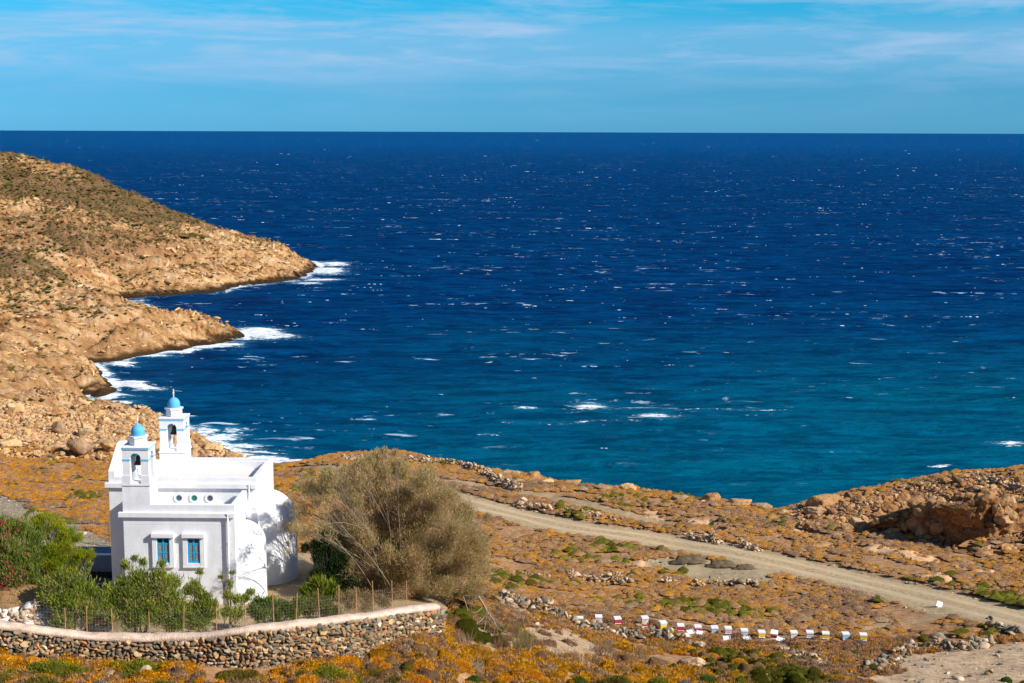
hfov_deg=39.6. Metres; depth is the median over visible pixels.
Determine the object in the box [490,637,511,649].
grass tussock
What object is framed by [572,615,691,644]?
rubble wall
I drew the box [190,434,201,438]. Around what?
boulder
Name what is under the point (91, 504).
scrub ground cover
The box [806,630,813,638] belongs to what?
beehive
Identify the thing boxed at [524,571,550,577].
rubble wall
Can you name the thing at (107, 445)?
boulder
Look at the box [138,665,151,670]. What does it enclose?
boulder
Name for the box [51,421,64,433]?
boulder
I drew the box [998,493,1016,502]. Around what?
boulder
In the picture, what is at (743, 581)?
rubble wall
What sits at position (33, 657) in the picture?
cushion shrub
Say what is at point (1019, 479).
boulder
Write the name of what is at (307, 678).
cushion shrub
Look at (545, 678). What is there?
cushion shrub
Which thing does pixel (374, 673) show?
cushion shrub
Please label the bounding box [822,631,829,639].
beehive
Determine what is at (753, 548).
rubble wall
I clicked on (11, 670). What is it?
cushion shrub
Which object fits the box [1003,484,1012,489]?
boulder
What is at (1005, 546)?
boulder
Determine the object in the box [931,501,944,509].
boulder
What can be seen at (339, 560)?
shrub
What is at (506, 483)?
rubble wall
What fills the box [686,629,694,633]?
hive lid
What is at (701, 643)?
boulder
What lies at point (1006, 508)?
boulder
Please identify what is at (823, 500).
boulder
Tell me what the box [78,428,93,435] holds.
boulder
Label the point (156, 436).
boulder
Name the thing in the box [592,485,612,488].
boulder
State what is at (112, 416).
boulder
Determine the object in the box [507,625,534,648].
grass tussock
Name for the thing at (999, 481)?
rubble wall
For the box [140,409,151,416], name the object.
boulder
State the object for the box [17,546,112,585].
annex
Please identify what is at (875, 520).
boulder
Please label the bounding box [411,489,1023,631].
dirt road
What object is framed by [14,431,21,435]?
boulder
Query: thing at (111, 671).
boulder
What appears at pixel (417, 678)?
cushion shrub
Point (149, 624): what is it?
wire fence
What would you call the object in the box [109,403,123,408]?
boulder
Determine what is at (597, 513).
rubble wall
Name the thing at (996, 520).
boulder
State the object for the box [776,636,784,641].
hive lid
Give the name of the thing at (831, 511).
boulder
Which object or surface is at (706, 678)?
cushion shrub
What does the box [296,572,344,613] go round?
shrub
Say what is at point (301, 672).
cushion shrub
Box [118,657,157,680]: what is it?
cushion shrub
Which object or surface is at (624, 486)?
boulder
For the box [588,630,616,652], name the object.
grass tussock
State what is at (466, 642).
grass tussock
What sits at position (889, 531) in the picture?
boulder
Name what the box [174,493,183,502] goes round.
round window
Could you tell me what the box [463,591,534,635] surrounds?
fallen branch
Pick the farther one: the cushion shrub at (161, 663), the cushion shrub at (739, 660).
the cushion shrub at (739, 660)
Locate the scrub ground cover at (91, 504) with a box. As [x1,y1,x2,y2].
[0,444,1023,682]
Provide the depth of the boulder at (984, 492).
129.22 m
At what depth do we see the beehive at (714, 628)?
93.00 m
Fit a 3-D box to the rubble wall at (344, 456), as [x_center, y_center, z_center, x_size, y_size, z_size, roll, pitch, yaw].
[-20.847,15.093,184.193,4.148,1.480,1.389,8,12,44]
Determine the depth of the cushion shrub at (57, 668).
57.05 m
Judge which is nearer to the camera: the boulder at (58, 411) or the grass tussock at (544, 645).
the grass tussock at (544, 645)
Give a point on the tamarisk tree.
(409, 561)
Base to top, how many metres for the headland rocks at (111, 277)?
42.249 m
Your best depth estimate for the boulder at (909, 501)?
132.54 m
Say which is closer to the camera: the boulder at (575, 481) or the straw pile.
the straw pile
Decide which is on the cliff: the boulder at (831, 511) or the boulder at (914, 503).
the boulder at (914, 503)
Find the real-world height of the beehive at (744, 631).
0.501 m
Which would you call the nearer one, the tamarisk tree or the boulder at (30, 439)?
the tamarisk tree
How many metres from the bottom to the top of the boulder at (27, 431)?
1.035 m
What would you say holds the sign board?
on the ground at (94, 342)
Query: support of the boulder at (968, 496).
on the cliff
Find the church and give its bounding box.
[105,389,297,605]
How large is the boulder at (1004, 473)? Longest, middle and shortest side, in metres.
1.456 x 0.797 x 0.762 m
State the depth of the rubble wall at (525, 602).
86.78 m
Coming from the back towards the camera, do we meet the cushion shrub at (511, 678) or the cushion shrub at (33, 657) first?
the cushion shrub at (511, 678)
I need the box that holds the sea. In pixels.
[0,130,1023,507]
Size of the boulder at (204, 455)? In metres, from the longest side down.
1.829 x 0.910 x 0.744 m
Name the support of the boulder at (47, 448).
on the ground at (94, 342)
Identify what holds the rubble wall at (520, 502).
on the ground at (94, 342)
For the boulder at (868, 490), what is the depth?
150.09 m
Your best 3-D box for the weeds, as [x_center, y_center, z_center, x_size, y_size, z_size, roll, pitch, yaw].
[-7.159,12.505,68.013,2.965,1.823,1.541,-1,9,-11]
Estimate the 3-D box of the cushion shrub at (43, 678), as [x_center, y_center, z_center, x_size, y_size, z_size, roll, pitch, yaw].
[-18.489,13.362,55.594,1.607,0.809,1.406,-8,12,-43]
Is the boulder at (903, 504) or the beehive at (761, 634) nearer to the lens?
the beehive at (761, 634)
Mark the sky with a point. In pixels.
(652, 66)
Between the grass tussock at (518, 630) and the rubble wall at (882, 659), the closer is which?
the grass tussock at (518, 630)
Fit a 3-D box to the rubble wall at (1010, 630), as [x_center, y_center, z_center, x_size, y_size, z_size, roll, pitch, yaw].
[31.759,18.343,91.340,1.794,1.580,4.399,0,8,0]
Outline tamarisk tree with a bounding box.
[279,446,495,606]
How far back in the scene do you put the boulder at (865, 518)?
138.03 m
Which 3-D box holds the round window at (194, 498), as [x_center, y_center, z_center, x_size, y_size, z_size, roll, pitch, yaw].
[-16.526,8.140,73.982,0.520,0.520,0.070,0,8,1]
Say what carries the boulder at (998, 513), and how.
attached to the cliff
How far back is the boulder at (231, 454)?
200.00 m
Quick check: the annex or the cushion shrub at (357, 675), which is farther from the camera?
the annex
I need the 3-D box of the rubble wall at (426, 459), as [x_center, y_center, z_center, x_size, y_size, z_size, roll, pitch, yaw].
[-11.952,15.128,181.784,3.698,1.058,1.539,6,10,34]
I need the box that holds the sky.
[0,0,1023,133]
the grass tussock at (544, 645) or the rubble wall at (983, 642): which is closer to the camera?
the grass tussock at (544, 645)
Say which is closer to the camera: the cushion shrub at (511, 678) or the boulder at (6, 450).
the cushion shrub at (511, 678)
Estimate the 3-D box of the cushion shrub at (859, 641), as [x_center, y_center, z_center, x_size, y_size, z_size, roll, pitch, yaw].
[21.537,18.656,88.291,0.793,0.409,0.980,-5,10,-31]
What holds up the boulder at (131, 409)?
on the ground at (94, 342)
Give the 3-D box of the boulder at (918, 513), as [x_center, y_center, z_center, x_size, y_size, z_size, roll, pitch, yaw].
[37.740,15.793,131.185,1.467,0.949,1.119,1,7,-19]
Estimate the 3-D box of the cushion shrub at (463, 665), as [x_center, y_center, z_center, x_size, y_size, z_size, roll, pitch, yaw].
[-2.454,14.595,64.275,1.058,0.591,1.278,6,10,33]
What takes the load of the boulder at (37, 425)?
on the ground at (94, 342)
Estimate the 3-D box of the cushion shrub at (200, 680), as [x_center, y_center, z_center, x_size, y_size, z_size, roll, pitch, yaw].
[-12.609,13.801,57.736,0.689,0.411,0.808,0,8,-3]
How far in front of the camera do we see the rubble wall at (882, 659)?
81.10 m
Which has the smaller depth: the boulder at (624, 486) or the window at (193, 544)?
the window at (193, 544)
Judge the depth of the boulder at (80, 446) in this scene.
184.60 m
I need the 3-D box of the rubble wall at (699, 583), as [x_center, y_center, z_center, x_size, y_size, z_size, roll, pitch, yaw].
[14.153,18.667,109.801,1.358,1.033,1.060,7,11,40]
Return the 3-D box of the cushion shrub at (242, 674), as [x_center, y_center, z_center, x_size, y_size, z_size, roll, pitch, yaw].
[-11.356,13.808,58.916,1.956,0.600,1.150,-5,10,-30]
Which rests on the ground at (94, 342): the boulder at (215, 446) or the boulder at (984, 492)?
the boulder at (215, 446)
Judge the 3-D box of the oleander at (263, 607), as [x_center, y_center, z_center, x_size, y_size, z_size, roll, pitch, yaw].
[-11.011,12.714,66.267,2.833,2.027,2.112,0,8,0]
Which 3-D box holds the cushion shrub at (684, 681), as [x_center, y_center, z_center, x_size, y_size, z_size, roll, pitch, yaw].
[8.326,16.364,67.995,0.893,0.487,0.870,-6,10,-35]
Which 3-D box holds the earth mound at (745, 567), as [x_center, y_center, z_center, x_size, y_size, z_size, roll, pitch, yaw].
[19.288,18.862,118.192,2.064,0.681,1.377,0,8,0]
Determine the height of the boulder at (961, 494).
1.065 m
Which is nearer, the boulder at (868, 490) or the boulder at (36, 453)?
the boulder at (868, 490)
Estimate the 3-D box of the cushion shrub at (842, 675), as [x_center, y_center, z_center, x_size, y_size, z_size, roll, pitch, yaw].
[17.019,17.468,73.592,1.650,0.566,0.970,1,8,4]
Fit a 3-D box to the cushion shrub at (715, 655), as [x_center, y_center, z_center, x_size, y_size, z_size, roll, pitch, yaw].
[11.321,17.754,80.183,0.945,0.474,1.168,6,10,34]
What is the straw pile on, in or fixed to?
on the retaining wall at (28, 618)
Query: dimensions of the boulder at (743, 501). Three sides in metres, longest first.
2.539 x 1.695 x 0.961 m
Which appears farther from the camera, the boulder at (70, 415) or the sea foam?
the sea foam
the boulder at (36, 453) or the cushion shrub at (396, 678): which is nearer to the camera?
the cushion shrub at (396, 678)
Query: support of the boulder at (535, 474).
on the ground at (94, 342)
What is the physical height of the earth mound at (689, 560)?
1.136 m
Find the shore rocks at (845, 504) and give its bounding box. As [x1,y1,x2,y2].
[0,387,1023,543]
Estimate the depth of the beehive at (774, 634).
91.51 m
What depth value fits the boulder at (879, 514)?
134.69 m
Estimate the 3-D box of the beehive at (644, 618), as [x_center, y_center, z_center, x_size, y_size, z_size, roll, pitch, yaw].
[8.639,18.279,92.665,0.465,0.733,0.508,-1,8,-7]
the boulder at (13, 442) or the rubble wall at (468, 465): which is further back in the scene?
the boulder at (13, 442)
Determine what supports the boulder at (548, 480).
on the ground at (94, 342)
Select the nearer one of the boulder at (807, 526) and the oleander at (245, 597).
the oleander at (245, 597)
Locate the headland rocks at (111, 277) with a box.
[0,197,310,417]
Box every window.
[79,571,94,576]
[151,533,174,567]
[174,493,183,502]
[181,533,205,567]
[189,493,198,502]
[205,493,214,502]
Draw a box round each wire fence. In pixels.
[1,580,406,632]
[39,518,110,544]
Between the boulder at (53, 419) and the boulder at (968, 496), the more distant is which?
the boulder at (53, 419)
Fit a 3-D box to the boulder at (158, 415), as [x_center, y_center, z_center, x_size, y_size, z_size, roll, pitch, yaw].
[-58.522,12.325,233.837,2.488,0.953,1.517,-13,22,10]
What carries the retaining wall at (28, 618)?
on the ground at (94, 342)
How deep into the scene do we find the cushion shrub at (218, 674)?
58.98 m
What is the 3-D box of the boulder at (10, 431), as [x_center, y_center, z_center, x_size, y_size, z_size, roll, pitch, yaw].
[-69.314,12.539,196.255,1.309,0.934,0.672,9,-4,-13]
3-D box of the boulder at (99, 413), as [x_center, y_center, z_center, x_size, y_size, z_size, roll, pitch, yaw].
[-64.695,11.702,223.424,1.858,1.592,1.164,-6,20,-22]
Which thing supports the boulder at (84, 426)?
on the ground at (94, 342)
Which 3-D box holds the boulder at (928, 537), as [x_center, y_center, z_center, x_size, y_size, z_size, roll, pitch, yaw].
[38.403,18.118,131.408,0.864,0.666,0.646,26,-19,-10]
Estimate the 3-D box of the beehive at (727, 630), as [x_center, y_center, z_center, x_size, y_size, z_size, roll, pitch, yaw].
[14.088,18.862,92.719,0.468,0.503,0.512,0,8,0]
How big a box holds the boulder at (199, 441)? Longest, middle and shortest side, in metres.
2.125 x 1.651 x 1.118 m
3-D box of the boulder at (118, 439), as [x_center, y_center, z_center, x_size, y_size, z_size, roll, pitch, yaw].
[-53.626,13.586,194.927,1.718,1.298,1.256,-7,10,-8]
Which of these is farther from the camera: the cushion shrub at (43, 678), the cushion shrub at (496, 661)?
the cushion shrub at (496, 661)
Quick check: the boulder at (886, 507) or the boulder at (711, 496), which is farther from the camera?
the boulder at (711, 496)
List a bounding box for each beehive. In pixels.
[595,614,601,623]
[613,616,621,624]
[640,615,648,627]
[658,620,666,628]
[677,623,684,631]
[694,624,701,632]
[710,625,718,633]
[724,626,731,634]
[740,628,747,636]
[757,630,765,638]
[770,629,777,638]
[789,630,797,638]
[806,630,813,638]
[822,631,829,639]
[841,631,849,639]
[859,632,867,641]
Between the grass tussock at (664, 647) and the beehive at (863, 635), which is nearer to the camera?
the grass tussock at (664, 647)
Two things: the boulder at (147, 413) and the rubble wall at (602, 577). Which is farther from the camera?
the boulder at (147, 413)
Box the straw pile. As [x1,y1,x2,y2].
[0,584,64,610]
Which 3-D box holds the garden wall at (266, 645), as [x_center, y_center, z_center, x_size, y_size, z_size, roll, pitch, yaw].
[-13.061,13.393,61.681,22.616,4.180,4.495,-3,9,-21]
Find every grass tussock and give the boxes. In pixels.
[452,628,476,646]
[468,639,494,654]
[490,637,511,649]
[507,618,524,637]
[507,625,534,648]
[534,635,549,648]
[536,644,571,661]
[568,645,596,667]
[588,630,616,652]
[627,643,651,659]
[655,637,682,652]
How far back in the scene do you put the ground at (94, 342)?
312.40 m
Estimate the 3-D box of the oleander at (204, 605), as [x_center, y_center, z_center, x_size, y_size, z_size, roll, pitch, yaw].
[-13.948,12.022,64.025,1.817,3.527,1.554,3,9,18]
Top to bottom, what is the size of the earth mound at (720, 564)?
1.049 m
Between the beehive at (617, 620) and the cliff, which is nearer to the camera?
the beehive at (617, 620)
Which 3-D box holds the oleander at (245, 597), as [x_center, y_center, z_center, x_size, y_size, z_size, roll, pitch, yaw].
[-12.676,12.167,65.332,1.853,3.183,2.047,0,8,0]
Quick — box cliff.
[863,497,1023,546]
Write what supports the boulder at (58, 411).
on the ground at (94, 342)
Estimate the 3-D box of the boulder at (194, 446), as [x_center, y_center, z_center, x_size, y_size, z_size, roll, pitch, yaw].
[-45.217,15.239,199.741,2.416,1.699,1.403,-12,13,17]
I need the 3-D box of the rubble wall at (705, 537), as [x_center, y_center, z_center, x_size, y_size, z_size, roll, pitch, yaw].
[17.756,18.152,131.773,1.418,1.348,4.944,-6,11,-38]
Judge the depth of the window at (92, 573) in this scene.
79.34 m
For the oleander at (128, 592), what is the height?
4.345 m
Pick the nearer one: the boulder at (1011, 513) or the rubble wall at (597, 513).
the boulder at (1011, 513)
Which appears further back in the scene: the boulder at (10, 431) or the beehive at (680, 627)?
the boulder at (10, 431)
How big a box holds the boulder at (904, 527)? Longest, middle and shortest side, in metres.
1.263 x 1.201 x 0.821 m
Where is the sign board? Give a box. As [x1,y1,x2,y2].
[935,600,942,606]
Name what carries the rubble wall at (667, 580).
on the ground at (94, 342)
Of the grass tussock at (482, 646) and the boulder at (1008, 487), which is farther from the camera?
the boulder at (1008, 487)
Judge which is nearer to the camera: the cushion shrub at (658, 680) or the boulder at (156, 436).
the cushion shrub at (658, 680)
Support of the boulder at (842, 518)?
on the ground at (94, 342)
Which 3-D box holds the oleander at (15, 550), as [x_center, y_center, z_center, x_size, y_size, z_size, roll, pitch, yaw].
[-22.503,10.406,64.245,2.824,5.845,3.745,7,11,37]
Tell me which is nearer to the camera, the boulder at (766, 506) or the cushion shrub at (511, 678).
the cushion shrub at (511, 678)
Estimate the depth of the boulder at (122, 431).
206.59 m
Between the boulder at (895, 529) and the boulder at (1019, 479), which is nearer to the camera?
the boulder at (895, 529)
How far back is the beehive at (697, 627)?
92.63 m
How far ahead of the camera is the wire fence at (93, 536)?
94.66 m
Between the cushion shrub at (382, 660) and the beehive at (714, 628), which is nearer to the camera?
the cushion shrub at (382, 660)
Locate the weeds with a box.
[333,584,391,612]
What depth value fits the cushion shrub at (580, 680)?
65.58 m
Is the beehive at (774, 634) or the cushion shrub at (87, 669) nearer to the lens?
the cushion shrub at (87, 669)
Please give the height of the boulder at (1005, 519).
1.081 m
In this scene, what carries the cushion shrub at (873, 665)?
on the ground at (94, 342)
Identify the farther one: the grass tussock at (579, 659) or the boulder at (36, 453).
the boulder at (36, 453)
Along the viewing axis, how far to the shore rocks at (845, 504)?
195.39 m
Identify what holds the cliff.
on the ground at (94, 342)
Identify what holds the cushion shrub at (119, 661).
on the ground at (94, 342)
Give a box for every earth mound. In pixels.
[669,555,707,564]
[705,559,735,568]
[732,564,755,569]
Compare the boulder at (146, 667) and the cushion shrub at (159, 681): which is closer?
the cushion shrub at (159, 681)
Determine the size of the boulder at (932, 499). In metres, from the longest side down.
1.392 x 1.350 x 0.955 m
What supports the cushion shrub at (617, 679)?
on the ground at (94, 342)
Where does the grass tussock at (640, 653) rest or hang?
on the ground at (94, 342)
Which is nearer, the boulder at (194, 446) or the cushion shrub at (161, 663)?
the cushion shrub at (161, 663)
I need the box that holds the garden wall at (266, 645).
[0,603,447,668]
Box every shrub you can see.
[0,668,23,676]
[0,672,13,682]
[23,655,38,661]
[23,673,58,682]
[24,658,86,679]
[80,666,90,672]
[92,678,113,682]
[108,659,125,670]
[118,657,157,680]
[153,679,174,682]
[157,661,170,666]
[195,677,207,682]
[216,668,259,682]
[216,669,229,677]
[293,674,317,682]
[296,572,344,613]
[296,669,306,677]
[299,528,362,598]
[311,663,349,681]
[330,655,360,667]
[349,673,363,682]
[359,667,383,678]
[369,655,390,669]
[386,675,399,682]
[410,673,431,682]
[412,658,433,672]
[454,658,469,672]
[465,674,486,682]
[485,658,507,667]
[494,675,516,682]
[509,667,544,681]
[537,676,550,682]
[565,676,588,682]
[599,674,630,682]
[648,676,667,682]
[677,679,691,682]
[697,673,716,682]
[709,653,719,659]
[730,658,747,663]
[832,674,854,679]
[853,639,864,644]
[868,663,877,670]
[1001,676,1012,682]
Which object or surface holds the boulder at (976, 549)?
on the ground at (94, 342)
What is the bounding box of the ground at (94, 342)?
[0,152,1023,682]
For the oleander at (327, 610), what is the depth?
67.07 m
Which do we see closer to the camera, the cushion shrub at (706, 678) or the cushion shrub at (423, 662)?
the cushion shrub at (423, 662)
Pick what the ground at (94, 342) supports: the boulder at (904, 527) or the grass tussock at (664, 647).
the grass tussock at (664, 647)
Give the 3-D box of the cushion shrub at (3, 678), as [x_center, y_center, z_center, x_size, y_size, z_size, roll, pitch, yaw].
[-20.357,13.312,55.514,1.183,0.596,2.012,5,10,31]
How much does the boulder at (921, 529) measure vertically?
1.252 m
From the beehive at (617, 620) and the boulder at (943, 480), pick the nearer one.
the beehive at (617, 620)
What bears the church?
on the ground at (94, 342)
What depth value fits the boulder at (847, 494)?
148.37 m
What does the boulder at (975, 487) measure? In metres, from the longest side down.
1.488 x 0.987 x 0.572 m
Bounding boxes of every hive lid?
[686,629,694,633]
[722,635,730,639]
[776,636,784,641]
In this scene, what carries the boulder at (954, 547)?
on the ground at (94, 342)
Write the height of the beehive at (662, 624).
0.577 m
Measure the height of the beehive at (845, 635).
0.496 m
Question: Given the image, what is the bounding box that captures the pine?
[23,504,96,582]
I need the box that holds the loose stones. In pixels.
[0,469,1023,682]
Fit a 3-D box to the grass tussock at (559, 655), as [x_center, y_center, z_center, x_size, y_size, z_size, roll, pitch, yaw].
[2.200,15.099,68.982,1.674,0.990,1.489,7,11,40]
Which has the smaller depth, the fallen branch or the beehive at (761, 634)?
the fallen branch
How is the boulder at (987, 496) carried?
on the cliff
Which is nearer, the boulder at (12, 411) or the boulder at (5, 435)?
the boulder at (5, 435)
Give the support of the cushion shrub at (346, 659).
on the ground at (94, 342)
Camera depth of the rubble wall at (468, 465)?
178.51 m
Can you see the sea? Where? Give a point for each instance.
(780, 396)
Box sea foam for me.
[79,140,1023,452]
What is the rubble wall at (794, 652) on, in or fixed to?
on the ground at (94, 342)
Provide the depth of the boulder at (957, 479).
149.43 m
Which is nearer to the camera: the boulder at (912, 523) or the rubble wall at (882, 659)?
the rubble wall at (882, 659)
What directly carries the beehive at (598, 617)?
on the ground at (94, 342)
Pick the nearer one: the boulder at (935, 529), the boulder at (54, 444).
the boulder at (935, 529)
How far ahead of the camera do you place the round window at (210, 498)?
73.95 m
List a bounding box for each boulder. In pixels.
[0,433,10,438]
[0,438,21,446]
[1,448,10,453]
[5,407,19,416]
[5,429,14,434]
[6,402,24,412]
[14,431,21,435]
[23,428,30,434]
[24,436,38,442]
[33,450,41,456]
[34,422,41,427]
[41,446,51,450]
[49,443,59,446]
[50,417,61,422]
[50,446,65,451]
[51,407,66,415]
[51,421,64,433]
[66,438,93,454]
[67,412,73,417]
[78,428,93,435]
[81,425,94,431]
[94,411,104,416]
[98,669,114,674]
[100,439,116,450]
[105,414,115,418]
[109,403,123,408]
[113,429,129,434]
[114,436,125,442]
[125,407,135,412]
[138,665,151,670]
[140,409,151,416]
[148,433,159,439]
[151,412,162,417]
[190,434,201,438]
[191,443,197,451]
[191,451,197,456]
[194,437,206,445]
[199,453,209,456]
[203,442,223,450]
[223,452,240,456]
[502,470,520,475]
[525,471,540,477]
[543,478,553,481]
[563,480,580,483]
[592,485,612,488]
[619,483,635,489]
[672,494,687,499]
[677,657,705,666]
[692,641,704,646]
[699,492,720,500]
[729,498,751,505]
[750,503,772,509]
[803,507,826,514]
[803,523,813,530]
[806,494,842,507]
[823,515,833,519]
[826,508,837,514]
[838,516,845,521]
[840,523,853,529]
[843,492,851,497]
[848,517,866,527]
[854,495,865,501]
[857,514,868,522]
[863,488,871,494]
[870,517,880,524]
[871,512,886,518]
[881,504,897,512]
[884,529,892,533]
[890,527,900,532]
[897,493,910,500]
[900,522,908,531]
[901,501,909,507]
[906,517,918,532]
[907,497,925,506]
[910,499,923,507]
[913,503,927,512]
[913,508,925,517]
[915,523,929,535]
[923,534,931,539]
[925,496,935,502]
[930,522,943,534]
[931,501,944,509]
[940,478,949,483]
[951,544,957,549]
[952,475,962,483]
[952,492,963,501]
[962,491,974,501]
[969,547,981,551]
[971,485,983,490]
[976,493,992,506]
[980,490,995,498]
[981,545,990,548]
[992,504,1004,514]
[993,508,1003,517]
[993,517,1004,525]
[998,472,1009,475]
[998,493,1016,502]
[998,515,1013,524]
[1001,543,1013,552]
[1002,504,1009,514]
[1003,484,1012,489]
[1006,507,1017,520]
[1014,476,1023,482]
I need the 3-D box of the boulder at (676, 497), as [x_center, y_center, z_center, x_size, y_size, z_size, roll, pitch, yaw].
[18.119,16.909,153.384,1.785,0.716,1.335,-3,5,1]
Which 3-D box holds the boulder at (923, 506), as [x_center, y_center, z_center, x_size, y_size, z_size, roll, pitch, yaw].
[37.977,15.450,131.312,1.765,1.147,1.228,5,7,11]
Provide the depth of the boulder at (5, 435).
193.94 m
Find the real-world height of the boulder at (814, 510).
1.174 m
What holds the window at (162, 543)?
in the church
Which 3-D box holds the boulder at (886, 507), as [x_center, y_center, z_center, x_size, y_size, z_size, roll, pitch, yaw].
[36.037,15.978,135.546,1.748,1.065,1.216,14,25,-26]
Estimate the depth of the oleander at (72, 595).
62.66 m
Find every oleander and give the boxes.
[0,511,47,621]
[31,560,109,630]
[100,553,166,632]
[142,558,202,631]
[186,567,220,631]
[217,569,257,628]
[245,591,305,622]
[294,589,342,618]
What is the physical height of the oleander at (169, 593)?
4.007 m
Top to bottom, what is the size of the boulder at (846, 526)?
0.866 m
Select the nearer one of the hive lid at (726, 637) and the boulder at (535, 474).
the hive lid at (726, 637)
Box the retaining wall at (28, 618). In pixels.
[0,598,111,631]
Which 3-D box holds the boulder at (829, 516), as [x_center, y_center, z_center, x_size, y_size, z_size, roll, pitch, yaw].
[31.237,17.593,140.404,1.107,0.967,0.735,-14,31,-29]
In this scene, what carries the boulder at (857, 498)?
on the ground at (94, 342)
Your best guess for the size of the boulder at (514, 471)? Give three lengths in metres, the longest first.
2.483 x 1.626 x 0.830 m
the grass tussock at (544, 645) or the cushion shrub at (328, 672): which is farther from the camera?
the grass tussock at (544, 645)
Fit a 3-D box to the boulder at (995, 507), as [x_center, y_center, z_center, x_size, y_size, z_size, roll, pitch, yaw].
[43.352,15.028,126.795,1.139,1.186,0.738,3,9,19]
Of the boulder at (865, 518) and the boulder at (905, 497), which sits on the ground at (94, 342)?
the boulder at (905, 497)
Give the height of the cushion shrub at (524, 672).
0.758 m
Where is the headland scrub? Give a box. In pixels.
[0,151,303,418]
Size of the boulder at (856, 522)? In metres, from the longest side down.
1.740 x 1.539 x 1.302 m
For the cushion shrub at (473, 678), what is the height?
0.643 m
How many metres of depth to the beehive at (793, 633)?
91.26 m
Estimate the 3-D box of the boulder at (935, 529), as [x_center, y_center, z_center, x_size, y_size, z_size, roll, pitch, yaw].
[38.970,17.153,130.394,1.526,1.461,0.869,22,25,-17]
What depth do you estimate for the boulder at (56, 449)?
186.56 m
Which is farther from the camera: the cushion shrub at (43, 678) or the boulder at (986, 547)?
the boulder at (986, 547)
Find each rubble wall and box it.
[338,454,363,458]
[408,455,429,461]
[427,455,479,471]
[477,465,522,491]
[489,589,571,620]
[508,497,552,511]
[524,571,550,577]
[563,506,616,522]
[565,569,634,585]
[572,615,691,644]
[660,576,679,582]
[684,530,723,543]
[689,578,705,586]
[707,576,758,586]
[738,537,762,551]
[777,646,830,663]
[860,639,926,670]
[921,632,995,651]
[973,469,1023,495]
[985,616,1023,635]
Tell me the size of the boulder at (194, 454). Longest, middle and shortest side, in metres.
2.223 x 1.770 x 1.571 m
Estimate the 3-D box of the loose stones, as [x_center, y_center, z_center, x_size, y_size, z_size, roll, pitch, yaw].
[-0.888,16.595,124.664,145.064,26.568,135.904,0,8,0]
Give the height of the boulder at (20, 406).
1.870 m
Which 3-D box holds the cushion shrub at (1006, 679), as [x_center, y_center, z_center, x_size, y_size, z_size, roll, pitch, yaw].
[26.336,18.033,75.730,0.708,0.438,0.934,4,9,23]

